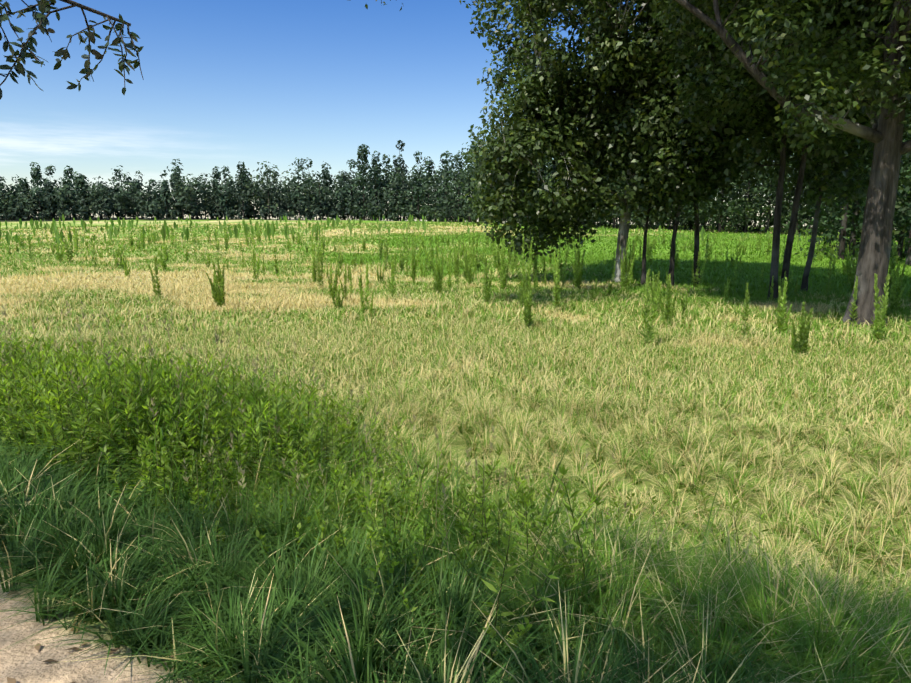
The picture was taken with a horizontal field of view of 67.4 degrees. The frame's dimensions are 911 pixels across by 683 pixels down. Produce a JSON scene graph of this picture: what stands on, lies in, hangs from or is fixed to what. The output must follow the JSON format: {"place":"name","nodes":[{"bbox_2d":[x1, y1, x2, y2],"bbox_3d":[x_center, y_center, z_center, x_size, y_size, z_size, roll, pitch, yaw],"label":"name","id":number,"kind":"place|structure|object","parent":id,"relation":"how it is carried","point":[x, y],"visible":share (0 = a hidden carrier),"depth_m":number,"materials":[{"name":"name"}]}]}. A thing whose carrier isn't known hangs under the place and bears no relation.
{"place":"outdoors","nodes":[
{"label":"outdoors","id":0,"kind":"place"},
{"bbox_2d":[0,0,895,229],"label":"sky","id":1,"kind":"structure","parent":0,"point":[226,83],"materials":[{"name":"blue"}]},
{"bbox_2d":[0,222,910,682],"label":"grass field","id":2,"kind":"structure","parent":0,"point":[796,614],"depth_m":5.71,"materials":[{"name":"plant"}]},
{"bbox_2d":[0,217,910,682],"bbox_3d":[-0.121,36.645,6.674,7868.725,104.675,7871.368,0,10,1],"label":"terrain","id":3,"kind":"structure","parent":0,"point":[22,663],"depth_m":7.41,"materials":[{"name":"plant"}]},
{"bbox_2d":[0,0,143,99],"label":"branch","id":4,"kind":"object","parent":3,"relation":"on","point":[41,18],"visible":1,"depth_m":3.65,"materials":[{"name":"green plant"}]},
{"bbox_2d":[7,591,173,682],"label":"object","id":5,"kind":"structure","parent":3,"relation":"on","point":[13,680],"depth_m":2.63,"materials":[{"name":"beige stone"}]},
{"bbox_2d":[0,300,780,678],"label":"weeds","id":6,"kind":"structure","parent":3,"relation":"on","point":[124,402],"depth_m":4.28,"materials":[{"name":"green plant"}]},
{"bbox_2d":[0,214,905,353],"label":"weeds","id":7,"kind":"object","parent":3,"relation":"on","point":[525,297],"visible":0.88,"depth_m":29.92,"materials":[{"name":"green plant"}]},
{"bbox_2d":[0,67,910,265],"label":"distant tree line","id":8,"kind":"object","parent":3,"relation":"on","point":[395,188],"visible":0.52,"depth_m":204.71,"materials":[{"name":"green plant"}]},
{"bbox_2d":[459,0,705,281],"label":"tree","id":9,"kind":"object","parent":3,"relation":"on","point":[554,100],"visible":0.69,"depth_m":28.64,"materials":[{"name":"green plant"}]},
{"bbox_2d":[365,0,910,326],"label":"tree","id":10,"kind":"object","parent":3,"relation":"on","point":[884,134],"visible":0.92,"depth_m":16.82,"materials":[{"name":"green plant"}]},
{"bbox_2d":[587,53,729,284],"bbox_3d":[9.111,-7.094,29.758,6.865,9.989,6.133,0,10,1],"label":"tree","id":11,"kind":"object","parent":3,"relation":"on","point":[641,189],"visible":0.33,"depth_m":28.52,"materials":[{"name":"green plant"}]},
{"bbox_2d":[602,59,758,285],"bbox_3d":[9.377,-7.280,28.715,6.390,10.714,6.915,0,10,1],"label":"tree","id":12,"kind":"object","parent":3,"relation":"on","point":[657,111],"visible":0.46,"depth_m":27.30,"materials":[{"name":"green plant"}]},
{"bbox_2d":[606,13,773,284],"bbox_3d":[10.396,-8.579,31.104,8.044,12.488,9.633,0,10,1],"label":"tree","id":13,"kind":"object","parent":3,"relation":"on","point":[696,241],"visible":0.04,"depth_m":28.33,"materials":[{"name":"green plant"}]},
{"bbox_2d":[648,0,892,299],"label":"tree","id":14,"kind":"object","parent":3,"relation":"on","point":[696,107],"visible":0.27,"depth_m":23.13,"materials":[{"name":"green plant"}]},
{"bbox_2d":[716,0,910,298],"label":"tree","id":15,"kind":"object","parent":3,"relation":"on","point":[829,165],"visible":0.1,"depth_m":24.26,"materials":[{"name":"green plant"}]},
{"bbox_2d":[728,44,910,291],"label":"tree","id":16,"kind":"object","parent":3,"relation":"on","point":[842,189],"depth_m":26.57,"materials":[{"name":"green plant"}]}
]}

